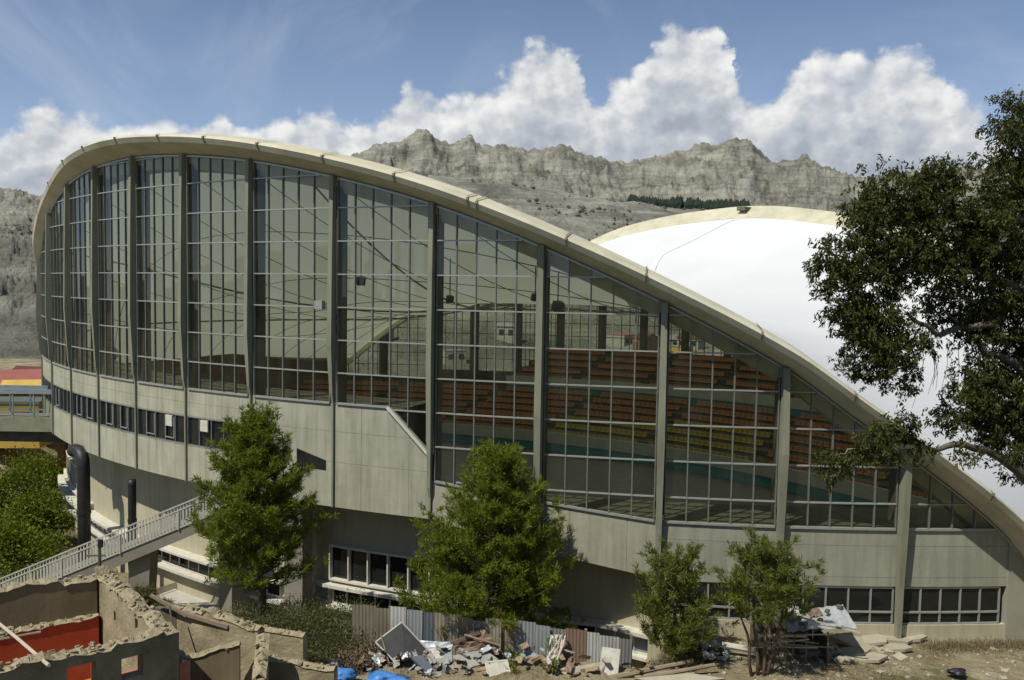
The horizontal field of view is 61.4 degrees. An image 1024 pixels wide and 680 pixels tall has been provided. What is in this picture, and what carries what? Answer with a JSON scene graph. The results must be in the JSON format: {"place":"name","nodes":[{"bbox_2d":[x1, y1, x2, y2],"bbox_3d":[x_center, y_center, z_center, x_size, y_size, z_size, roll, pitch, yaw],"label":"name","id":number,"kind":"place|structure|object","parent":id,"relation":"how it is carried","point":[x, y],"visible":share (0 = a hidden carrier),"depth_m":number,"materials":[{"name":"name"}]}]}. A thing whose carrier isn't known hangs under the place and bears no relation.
{"place":"outdoors","nodes":[
{"label":"outdoors","id":0,"kind":"place"},
{"bbox_2d":[0,129,1022,376],"bbox_3d":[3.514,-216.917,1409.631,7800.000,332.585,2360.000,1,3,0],"label":"mountains","id":1,"kind":"structure","parent":0,"point":[736,169],"depth_m":1365.32,"materials":[{"name":"stone"}]},
{"bbox_2d":[8,178,847,240],"bbox_3d":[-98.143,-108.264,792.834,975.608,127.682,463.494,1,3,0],"label":"hillside scrub","id":2,"kind":"object","parent":1,"relation":"on","point":[536,199],"visible":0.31,"depth_m":870.59,"materials":[{"name":"plant"}]},
{"bbox_2d":[443,349,466,364],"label":"house","id":3,"kind":"structure","parent":1,"relation":"on","point":[449,353],"depth_m":308.42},
{"bbox_2d":[496,322,513,343],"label":"house","id":4,"kind":"structure","parent":1,"relation":"on","point":[509,326],"depth_m":347.10,"materials":[{"name":"paint"}]},
{"bbox_2d":[606,333,634,346],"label":"house","id":5,"kind":"structure","parent":1,"relation":"on","point":[617,341],"depth_m":347.53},
{"bbox_2d":[631,333,657,350],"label":"house","id":6,"kind":"structure","parent":1,"relation":"on","point":[650,346],"depth_m":328.70,"materials":[{"name":"brick"}]},
{"bbox_2d":[655,334,677,344],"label":"house","id":7,"kind":"structure","parent":1,"relation":"on","point":[674,338],"depth_m":341.40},
{"bbox_2d":[669,345,693,353],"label":"house","id":8,"kind":"structure","parent":1,"relation":"on","point":[674,347],"depth_m":307.93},
{"bbox_2d":[627,193,750,209],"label":"conifer wood","id":9,"kind":"object","parent":1,"relation":"on","point":[678,202],"visible":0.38,"depth_m":1007.49,"materials":[{"name":"plant"}]},
{"bbox_2d":[676,333,703,349],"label":"house","id":10,"kind":"structure","parent":1,"relation":"on","point":[699,345],"depth_m":331.86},
{"bbox_2d":[0,358,1023,679],"bbox_3d":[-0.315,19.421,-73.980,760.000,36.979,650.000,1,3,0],"label":"ground","id":11,"kind":"structure","parent":0,"point":[972,664],"depth_m":43.99,"materials":[{"name":"soil"}]},
{"bbox_2d":[0,369,40,395],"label":"house","id":12,"kind":"structure","parent":11,"relation":"on","point":[23,374],"depth_m":112.58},
{"bbox_2d":[0,379,41,396],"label":"house","id":13,"kind":"structure","parent":11,"relation":"on","point":[23,382],"depth_m":103.22,"materials":[{"name":"paint"}]},
{"bbox_2d":[0,495,46,560],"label":"leafy tree","id":14,"kind":"object","parent":11,"relation":"on","point":[13,520],"visible":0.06,"depth_m":74.67,"materials":[{"name":"green plant"}]},
{"bbox_2d":[12,365,40,369],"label":"house","id":15,"kind":"structure","parent":11,"relation":"on","point":[16,367],"depth_m":122.53,"materials":[{"name":"brick"}]},
{"bbox_2d":[0,396,53,447],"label":"house","id":16,"kind":"structure","parent":11,"relation":"on","point":[22,402],"depth_m":94.97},
{"bbox_2d":[0,385,63,441],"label":"footbridge","id":17,"kind":"object","parent":11,"relation":"on","point":[24,427],"visible":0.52,"depth_m":77.68,"materials":[{"name":"concrete"}]},
{"bbox_2d":[0,442,65,497],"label":"leafy tree","id":18,"kind":"object","parent":11,"relation":"on","point":[52,473],"visible":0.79,"depth_m":90.38,"materials":[{"name":"green plant"}]},
{"bbox_2d":[0,464,65,538],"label":"leafy tree","id":19,"kind":"object","parent":11,"relation":"on","point":[5,495],"visible":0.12,"depth_m":81.59,"materials":[{"name":"green plant"}]},
{"bbox_2d":[1,484,76,541],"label":"leafy tree","id":20,"kind":"object","parent":11,"relation":"on","point":[52,515],"visible":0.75,"depth_m":76.21,"materials":[{"name":"green plant"}]},
{"bbox_2d":[0,503,79,581],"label":"leafy tree","id":21,"kind":"object","parent":11,"relation":"on","point":[9,540],"visible":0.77,"depth_m":67.31,"materials":[{"name":"green plant"}]},
{"bbox_2d":[67,444,90,561],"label":"ventilation pipe","id":22,"kind":"object","parent":11,"relation":"on","point":[78,452],"visible":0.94,"depth_m":68.59,"materials":[{"name":"black metal"}]},
{"bbox_2d":[85,539,104,565],"bbox_3d":[-18.984,12.726,39.340,0.872,7.325,0.180,1,3,0],"label":"utility post","id":23,"kind":"object","parent":11,"relation":"on","point":[100,546],"visible":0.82,"depth_m":39.13,"materials":[{"name":"black metal"}]},
{"bbox_2d":[0,565,190,679],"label":"ruined house","id":24,"kind":"structure","parent":11,"relation":"on","point":[103,622],"depth_m":33.34,"materials":[{"name":"paint"}]},
{"bbox_2d":[0,631,40,640],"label":"roof pole","id":25,"kind":"object","parent":24,"relation":"on","point":[22,635],"visible":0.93,"depth_m":32.13,"materials":[{"name":"brown wood"}]},
{"bbox_2d":[0,622,50,666],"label":"roof pole","id":26,"kind":"object","parent":24,"relation":"on","point":[24,644],"visible":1,"depth_m":29.51,"materials":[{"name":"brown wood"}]},
{"bbox_2d":[0,473,225,602],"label":"outdoor stair","id":27,"kind":"object","parent":11,"relation":"on","point":[139,555],"visible":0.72,"depth_m":55.96,"materials":[{"name":"concrete"}]},
{"bbox_2d":[127,479,136,541],"bbox_3d":[-28.646,15.100,65.035,0.655,9.220,0.672,1,3,0],"label":"ventilation pipe","id":28,"kind":"object","parent":11,"relation":"on","point":[132,518],"visible":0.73,"depth_m":64.64,"materials":[{"name":"black metal"}]},
{"bbox_2d":[131,581,158,603],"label":"shrub","id":29,"kind":"object","parent":11,"relation":"on","point":[144,592],"visible":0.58,"depth_m":53.05,"materials":[{"name":"green plant"}]},
{"bbox_2d":[146,597,175,606],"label":"shrub","id":30,"kind":"object","parent":11,"relation":"on","point":[155,603],"visible":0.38,"depth_m":52.89,"materials":[{"name":"green plant"}]},
{"bbox_2d":[160,589,218,607],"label":"terrace","id":31,"kind":"structure","parent":11,"relation":"on","point":[183,599],"depth_m":63.44,"materials":[{"name":"concrete"}]},
{"bbox_2d":[156,582,176,594],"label":"wall","id":32,"kind":"structure","parent":31,"relation":"on","point":[166,588],"depth_m":64.66,"materials":[{"name":"white paint"}]},
{"bbox_2d":[149,593,269,679],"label":"ruined wall","id":33,"kind":"structure","parent":11,"relation":"on","point":[202,628],"depth_m":37.47,"materials":[{"name":"concrete"}]},
{"bbox_2d":[187,641,240,679],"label":"ruined wall","id":34,"kind":"structure","parent":11,"relation":"on","point":[220,662],"depth_m":35.91,"materials":[{"name":"paint"}]},
{"bbox_2d":[226,593,284,624],"bbox_3d":[-14.695,15.951,49.661,4.047,2.745,4.258,-1,4,-32],"label":"shrub","id":35,"kind":"object","parent":11,"relation":"on","point":[243,614],"visible":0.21,"depth_m":49.66,"materials":[{"name":"green plant"}]},
{"bbox_2d":[185,398,338,623],"bbox_3d":[-13.579,9.774,47.638,8.193,13.110,7.242,1,3,0],"label":"pine tree","id":36,"kind":"object","parent":11,"relation":"on","point":[243,481],"visible":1,"depth_m":46.67,"materials":[{"name":"green plant"}]},
{"bbox_2d":[232,593,326,631],"bbox_3d":[-12.469,15.288,45.063,5.344,3.559,4.752,-1,4,-26],"label":"shrub","id":37,"kind":"object","parent":11,"relation":"on","point":[262,619],"visible":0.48,"depth_m":44.97,"materials":[{"name":"green plant"}]},
{"bbox_2d":[262,624,306,660],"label":"ruined wall","id":38,"kind":"structure","parent":11,"relation":"on","point":[287,643],"depth_m":40.53,"materials":[{"name":"concrete"}]},
{"bbox_2d":[252,589,333,632],"bbox_3d":[-12.012,15.278,47.038,5.258,2.938,4.629,1,3,0],"label":"shrub","id":39,"kind":"object","parent":11,"relation":"on","point":[298,603],"visible":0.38,"depth_m":47.12,"materials":[{"name":"green plant"}]},
{"bbox_2d":[269,654,337,679],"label":"ruined wall","id":40,"kind":"structure","parent":11,"relation":"on","point":[281,668],"depth_m":38.45,"materials":[{"name":"concrete"}]},
{"bbox_2d":[258,593,359,658],"bbox_3d":[-10.156,15.092,44.342,6.891,3.742,5.798,1,3,0],"label":"shrub","id":41,"kind":"object","parent":11,"relation":"on","point":[310,633],"visible":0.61,"depth_m":44.48,"materials":[{"name":"green plant"}]},
{"bbox_2d":[277,586,392,651],"bbox_3d":[-9.410,14.836,45.478,6.674,3.944,5.336,1,3,0],"label":"shrub","id":42,"kind":"object","parent":11,"relation":"on","point":[342,607],"visible":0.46,"depth_m":45.45,"materials":[{"name":"green plant"}]},
{"bbox_2d":[306,619,367,664],"bbox_3d":[-9.709,15.320,42.928,5.319,2.850,3.988,1,3,0],"label":"shrub","id":43,"kind":"object","parent":11,"relation":"on","point":[312,656],"visible":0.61,"depth_m":42.55,"materials":[{"name":"green plant"}]},
{"bbox_2d":[319,638,376,672],"bbox_3d":[-8.113,15.637,42.081,3.403,1.843,3.054,1,3,0],"label":"shrub","id":44,"kind":"object","parent":11,"relation":"on","point":[347,658],"visible":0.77,"depth_m":41.95,"materials":[{"name":"plant"}]},
{"bbox_2d":[338,667,357,679],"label":"plastic bag","id":45,"kind":"object","parent":11,"relation":"on","point":[347,673],"visible":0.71,"depth_m":40.45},
{"bbox_2d":[328,659,344,667],"bbox_3d":[-8.467,15.634,41.317,1.062,0.730,0.827,1,3,0],"label":"plastic bag","id":46,"kind":"object","parent":45,"relation":"on","point":[334,662],"visible":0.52,"depth_m":41.18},
{"bbox_2d":[319,603,383,668],"bbox_3d":[-7.717,15.190,44.076,4.836,3.288,3.916,2,4,23],"label":"shrub","id":47,"kind":"object","parent":11,"relation":"on","point":[347,630],"visible":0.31,"depth_m":43.31,"materials":[{"name":"green plant"}]},
{"bbox_2d":[346,637,392,671],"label":"shrub","id":48,"kind":"object","parent":11,"relation":"on","point":[375,650],"visible":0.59,"depth_m":42.53,"materials":[{"name":"plant"}]},
{"bbox_2d":[375,622,430,669],"bbox_3d":[-5.413,15.113,42.429,2.666,2.134,1.093,2,4,22],"label":"discarded panel","id":49,"kind":"object","parent":11,"relation":"on","point":[402,638],"visible":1,"depth_m":42.48,"materials":[{"name":"metal"}]},
{"bbox_2d":[392,437,587,674],"bbox_3d":[-1.356,12.877,46.447,10.923,15.428,10.618,2,4,17],"label":"pine tree","id":50,"kind":"object","parent":11,"relation":"on","point":[501,507],"visible":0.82,"depth_m":45.07,"materials":[{"name":"green plant"}]},
{"bbox_2d":[361,657,622,679],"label":"rubble ground","id":51,"kind":"structure","parent":11,"relation":"on","point":[539,673],"depth_m":41.35,"materials":[{"name":"soil"}]},
{"bbox_2d":[366,669,410,679],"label":"plastic bag","id":52,"kind":"object","parent":51,"relation":"on","point":[381,674],"visible":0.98,"depth_m":40.71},
{"bbox_2d":[393,657,399,667],"bbox_3d":[-5.623,15.686,41.933,0.328,0.476,0.582,0,3,-10],"label":"scrap","id":53,"kind":"object","parent":51,"relation":"on","point":[395,663],"visible":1,"depth_m":41.88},
{"bbox_2d":[410,655,445,676],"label":"broken slab","id":54,"kind":"structure","parent":51,"relation":"on","point":[421,661],"depth_m":41.82,"materials":[{"name":"concrete"}]},
{"bbox_2d":[426,652,435,664],"bbox_3d":[-3.968,15.521,42.096,0.305,0.324,0.813,-1,4,-24],"label":"scrap","id":55,"kind":"object","parent":54,"relation":"on","point":[432,659],"visible":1,"depth_m":41.99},
{"bbox_2d":[421,641,452,649],"bbox_3d":[-4.005,15.235,42.715,2.170,0.608,0.573,1,3,0],"label":"metal sheet","id":56,"kind":"object","parent":51,"relation":"on","point":[432,644],"visible":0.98,"depth_m":42.84,"materials":[{"name":"metal"}]},
{"bbox_2d":[435,650,498,669],"bbox_3d":[-2.233,15.696,42.082,3.153,0.877,0.701,0,3,-11],"label":"rubble pile","id":57,"kind":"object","parent":51,"relation":"on","point":[483,658],"depth_m":42.08,"materials":[{"name":"concrete"}]},
{"bbox_2d":[429,649,443,658],"bbox_3d":[-3.596,15.480,42.389,1.466,0.416,0.445,1,3,0],"label":"plaster board","id":58,"kind":"object","parent":57,"relation":"on","point":[436,653],"visible":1,"depth_m":42.40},
{"bbox_2d":[444,649,451,664],"bbox_3d":[-3.118,15.470,42.117,0.395,0.572,0.730,1,3,-3],"label":"scrap","id":59,"kind":"object","parent":57,"relation":"on","point":[448,655],"visible":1,"depth_m":42.14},
{"bbox_2d":[453,629,503,654],"bbox_3d":[-1.708,15.034,42.910,2.660,1.124,0.853,1,3,-3],"label":"metal sheet","id":60,"kind":"object","parent":51,"relation":"on","point":[470,644],"visible":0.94,"depth_m":42.83,"materials":[{"name":"metal"}]},
{"bbox_2d":[450,632,480,643],"bbox_3d":[-2.327,14.858,42.935,1.529,0.631,0.066,1,3,-4],"label":"rusty bar","id":61,"kind":"object","parent":60,"relation":"on","point":[461,639],"visible":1,"depth_m":42.90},
{"bbox_2d":[464,634,500,645],"bbox_3d":[-1.465,14.897,42.755,1.848,0.534,0.095,1,3,6],"label":"timber","id":62,"kind":"object","parent":60,"relation":"on","point":[483,640],"visible":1,"depth_m":42.73,"materials":[{"name":"brown wood"}]},
{"bbox_2d":[461,662,509,673],"bbox_3d":[-1.186,16.059,41.677,3.259,0.704,0.747,1,3,-6],"label":"cardboard sheet","id":63,"kind":"object","parent":51,"relation":"on","point":[478,667],"visible":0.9,"depth_m":41.86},
{"bbox_2d":[485,659,509,676],"bbox_3d":[-0.614,16.097,41.448,1.448,1.272,0.713,1,3,0],"label":"white board","id":64,"kind":"object","parent":51,"relation":"on","point":[495,667],"visible":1,"depth_m":41.57,"materials":[{"name":"paint"}]},
{"bbox_2d":[509,654,546,665],"bbox_3d":[1.039,15.934,42.112,2.414,0.836,0.866,1,3,-7],"label":"cardboard sheet","id":65,"kind":"object","parent":51,"relation":"on","point":[541,658],"visible":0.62,"depth_m":42.30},
{"bbox_2d":[521,650,536,657],"bbox_3d":[1.066,15.765,42.513,1.589,0.600,0.592,3,4,26],"label":"metal sheet","id":66,"kind":"object","parent":51,"relation":"on","point":[528,653],"visible":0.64,"depth_m":42.71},
{"bbox_2d":[546,634,565,666],"bbox_3d":[2.114,15.463,42.639,0.688,1.555,1.580,2,4,23],"label":"bent sheet","id":67,"kind":"object","parent":51,"relation":"on","point":[557,642],"visible":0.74,"depth_m":42.79,"materials":[{"name":"metal"}]},
{"bbox_2d":[564,658,574,672],"bbox_3d":[2.790,15.783,41.788,0.346,0.505,0.792,2,4,24],"label":"scrap","id":68,"kind":"object","parent":51,"relation":"on","point":[569,666],"visible":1,"depth_m":41.77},
{"bbox_2d":[561,662,599,674],"bbox_3d":[3.382,16.146,41.965,1.998,0.753,0.595,0,4,-15],"label":"broken slab","id":69,"kind":"object","parent":51,"relation":"on","point":[582,667],"depth_m":41.99,"materials":[{"name":"concrete"}]},
{"bbox_2d":[600,647,619,674],"bbox_3d":[4.738,15.966,42.120,1.212,1.577,1.211,1,3,0],"label":"leaning slab","id":70,"kind":"object","parent":51,"relation":"on","point":[612,655],"depth_m":42.26,"materials":[{"name":"concrete"}]},
{"bbox_2d":[352,604,632,667],"bbox_3d":[-0.988,15.106,43.431,14.149,3.473,0.439,1,3,0],"label":"sheet metal fence","id":71,"kind":"object","parent":11,"relation":"on","point":[419,624],"visible":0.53,"depth_m":43.34,"materials":[{"name":"grey metal"}]},
{"bbox_2d":[31,132,1023,667],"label":"arena building","id":72,"kind":"structure","parent":11,"relation":"on","point":[193,290],"depth_m":58.70,"materials":[{"name":"concrete"}]},
{"bbox_2d":[43,375,53,405],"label":"strip window","id":73,"kind":"structure","parent":72,"relation":"in","point":[47,383],"depth_m":79.36,"materials":[{"name":"metal"}]},
{"bbox_2d":[53,384,72,415],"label":"strip window","id":74,"kind":"structure","parent":72,"relation":"in","point":[61,396],"depth_m":74.03,"materials":[{"name":"glass"}]},
{"bbox_2d":[66,450,76,490],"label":"window","id":75,"kind":"structure","parent":72,"relation":"in","point":[71,470],"depth_m":83.07,"materials":[{"name":"glass"}]},
{"bbox_2d":[72,392,96,423],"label":"strip window","id":76,"kind":"structure","parent":72,"relation":"in","point":[84,407],"depth_m":69.18,"materials":[{"name":"glass"}]},
{"bbox_2d":[73,507,125,543],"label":"window","id":77,"kind":"structure","parent":72,"relation":"in","point":[96,526],"depth_m":74.37,"materials":[{"name":"glass"}]},
{"bbox_2d":[100,400,137,433],"bbox_3d":[-29.614,5.747,64.794,5.930,2.010,0.328,4,4,41],"label":"strip window","id":78,"kind":"structure","parent":72,"relation":"in","point":[121,417],"depth_m":64.84,"materials":[{"name":"glass"}]},
{"bbox_2d":[138,408,187,443],"bbox_3d":[-24.822,6.051,60.985,5.982,2.010,0.366,3,4,36],"label":"strip window","id":79,"kind":"structure","parent":72,"relation":"in","point":[159,425],"depth_m":61.03,"materials":[{"name":"glass"}]},
{"bbox_2d":[187,416,239,450],"bbox_3d":[-19.605,6.340,57.524,6.205,2.010,0.370,3,4,31],"label":"strip window","id":80,"kind":"structure","parent":72,"relation":"in","point":[198,429],"depth_m":58.16,"materials":[{"name":"glass"}]},
{"bbox_2d":[158,550,281,597],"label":"window","id":81,"kind":"structure","parent":72,"relation":"in","point":[197,568],"depth_m":63.85,"materials":[{"name":"glass"}]},
{"bbox_2d":[297,448,325,469],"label":"slot window","id":82,"kind":"structure","parent":72,"relation":"in","point":[303,457],"depth_m":53.70,"materials":[{"name":"black glass"}]},
{"bbox_2d":[312,585,329,602],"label":"window","id":83,"kind":"structure","parent":72,"relation":"in","point":[317,590],"depth_m":57.31,"materials":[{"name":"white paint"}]},
{"bbox_2d":[332,589,405,608],"bbox_3d":[-9.287,16.906,55.774,5.535,1.190,0.251,2,4,23],"label":"window","id":84,"kind":"structure","parent":72,"relation":"in","point":[385,603],"depth_m":55.92,"materials":[{"name":"glass"}]},
{"bbox_2d":[329,543,431,595],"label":"window","id":85,"kind":"structure","parent":72,"relation":"in","point":[365,567],"depth_m":55.42,"materials":[{"name":"glass"}]},
{"bbox_2d":[576,625,647,656],"bbox_3d":[6.063,17.471,50.431,4.950,1.190,0.464,3,4,27],"label":"window","id":86,"kind":"structure","parent":72,"relation":"in","point":[639,645],"depth_m":50.11,"materials":[{"name":"white paint"}]},
{"bbox_2d":[664,579,773,620],"bbox_3d":[11.390,14.327,47.550,5.939,2.090,0.226,1,3,6],"label":"window","id":87,"kind":"structure","parent":72,"relation":"in","point":[709,588],"depth_m":47.53,"materials":[{"name":"glass"}]},
{"bbox_2d":[781,584,893,624],"bbox_3d":[17.741,14.453,47.154,6.188,2.090,0.231,1,3,1],"label":"window","id":88,"kind":"structure","parent":72,"relation":"in","point":[864,604],"depth_m":47.11,"materials":[{"name":"glass"}]},
{"bbox_2d":[902,586,1000,624],"bbox_3d":[23.992,14.547,47.282,5.716,2.090,0.222,1,3,-4],"label":"window","id":89,"kind":"structure","parent":72,"relation":"in","point":[921,605],"depth_m":47.26,"materials":[{"name":"glass"}]},
{"bbox_2d":[608,659,693,677],"bbox_3d":[6.398,16.235,42.056,5.232,0.927,0.379,0,3,-10],"label":"log","id":90,"kind":"object","parent":11,"relation":"on","point":[631,673],"visible":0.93,"depth_m":42.02,"materials":[{"name":"brown wood"}]},
{"bbox_2d":[643,648,692,671],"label":"dry grass tuft","id":91,"kind":"object","parent":11,"relation":"on","point":[664,661],"visible":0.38,"depth_m":43.75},
{"bbox_2d":[634,663,714,679],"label":"log","id":92,"kind":"object","parent":11,"relation":"on","point":[684,670],"visible":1,"depth_m":41.87,"materials":[{"name":"brown wood"}]},
{"bbox_2d":[635,673,725,679],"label":"broken slab","id":93,"kind":"structure","parent":11,"relation":"on","point":[685,676],"depth_m":41.61,"materials":[{"name":"concrete"}]},
{"bbox_2d":[631,535,739,668],"bbox_3d":[8.249,13.886,44.011,4.700,7.730,5.654,-1,4,-26],"label":"leafy tree","id":94,"kind":"object","parent":11,"relation":"on","point":[683,625],"visible":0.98,"depth_m":43.34,"materials":[{"name":"green needles"},{"name":"bark"}]},
{"bbox_2d":[682,643,723,662],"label":"dry grass tuft","id":95,"kind":"object","parent":11,"relation":"on","point":[691,653],"visible":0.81,"depth_m":43.85,"materials":[{"name":"plant"}]},
{"bbox_2d":[702,640,730,660],"bbox_3d":[10.266,15.873,43.942,1.427,0.763,1.120,0,4,-14],"label":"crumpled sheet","id":96,"kind":"object","parent":11,"relation":"on","point":[712,654],"visible":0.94,"depth_m":43.77,"materials":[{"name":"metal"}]},
{"bbox_2d":[706,646,726,658],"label":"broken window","id":97,"kind":"structure","parent":96,"relation":"on","point":[721,648],"depth_m":43.96,"materials":[{"name":"glass"}]},
{"bbox_2d":[722,641,758,653],"bbox_3d":[11.750,15.869,44.397,1.838,0.466,0.323,2,3,13],"label":"rolled sheet","id":98,"kind":"object","parent":11,"relation":"on","point":[736,647],"visible":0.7,"depth_m":44.31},
{"bbox_2d":[711,525,828,676],"bbox_3d":[12.345,13.017,41.943,5.698,7.984,4.830,1,3,0],"label":"leafy tree","id":99,"kind":"object","parent":11,"relation":"on","point":[768,566],"visible":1,"depth_m":41.57,"materials":[{"name":"green needles"},{"name":"bark"}]},
{"bbox_2d":[750,602,859,666],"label":"makeshift shack","id":100,"kind":"structure","parent":11,"relation":"on","point":[812,624],"depth_m":44.34,"materials":[{"name":"grey wood"}]},
{"bbox_2d":[619,640,1023,679],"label":"gravel","id":101,"kind":"structure","parent":11,"relation":"on","point":[900,657],"depth_m":44.36,"materials":[{"name":"gravel"}]},
{"bbox_2d":[735,652,949,679],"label":"grass","id":102,"kind":"structure","parent":11,"relation":"on","point":[868,670],"depth_m":42.80,"materials":[{"name":"plant"}]},
{"bbox_2d":[835,656,852,664],"bbox_3d":[16.924,16.305,43.892,0.659,0.165,0.696,-2,4,-38],"label":"broken slab","id":103,"kind":"object","parent":11,"relation":"on","point":[844,660],"depth_m":43.78,"materials":[{"name":"concrete"}]},
{"bbox_2d":[837,646,870,656],"bbox_3d":[17.718,16.250,44.907,1.894,0.412,1.047,1,3,0],"label":"broken slab","id":104,"kind":"object","parent":11,"relation":"on","point":[851,651],"depth_m":44.78,"materials":[{"name":"concrete"}]},
{"bbox_2d":[831,634,877,649],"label":"broken slab","id":105,"kind":"structure","parent":11,"relation":"on","point":[849,640],"depth_m":45.97,"materials":[{"name":"concrete"}]},
{"bbox_2d":[854,652,887,663],"bbox_3d":[18.401,16.319,44.334,1.759,0.345,1.167,1,3,0],"label":"broken slab","id":106,"kind":"object","parent":11,"relation":"on","point":[872,657],"depth_m":44.06,"materials":[{"name":"concrete"}]},
{"bbox_2d":[861,634,886,645],"bbox_3d":[19.530,16.195,46.551,1.472,0.358,1.238,1,3,0],"label":"broken slab","id":107,"kind":"object","parent":11,"relation":"on","point":[875,639],"depth_m":46.34,"materials":[{"name":"concrete"}]},
{"bbox_2d":[883,643,912,651],"bbox_3d":[20.348,16.247,45.539,1.261,0.250,1.073,-1,4,-25],"label":"broken slab","id":108,"kind":"object","parent":11,"relation":"on","point":[898,647],"depth_m":45.32,"materials":[{"name":"concrete"}]},
{"bbox_2d":[884,635,913,644],"bbox_3d":[20.775,16.241,46.940,1.851,0.346,1.760,-2,5,-42],"label":"broken slab","id":109,"kind":"object","parent":11,"relation":"on","point":[903,640],"depth_m":46.35,"materials":[{"name":"concrete"}]},
{"bbox_2d":[801,84,1023,497],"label":"eucalyptus tree","id":110,"kind":"object","parent":11,"relation":"on","point":[985,256],"visible":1,"depth_m":21.08,"materials":[{"name":"green plant"}]},
{"bbox_2d":[908,634,926,641],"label":"broken slab","id":111,"kind":"object","parent":11,"relation":"on","point":[918,638],"depth_m":46.69,"materials":[{"name":"concrete"}]},
{"bbox_2d":[946,668,966,676],"bbox_3d":[21.901,16.305,42.294,0.964,0.378,0.724,0,4,-16],"label":"plastic bag","id":112,"kind":"object","parent":11,"relation":"on","point":[959,672],"visible":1,"depth_m":42.21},
{"bbox_2d":[913,635,1023,657],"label":"grass","id":113,"kind":"structure","parent":11,"relation":"on","point":[984,646],"depth_m":46.06,"materials":[{"name":"plant"}]},
{"bbox_2d":[0,0,1023,195],"label":"sky","id":114,"kind":"structure","parent":0,"point":[841,84],"materials":[{"name":"blue"}]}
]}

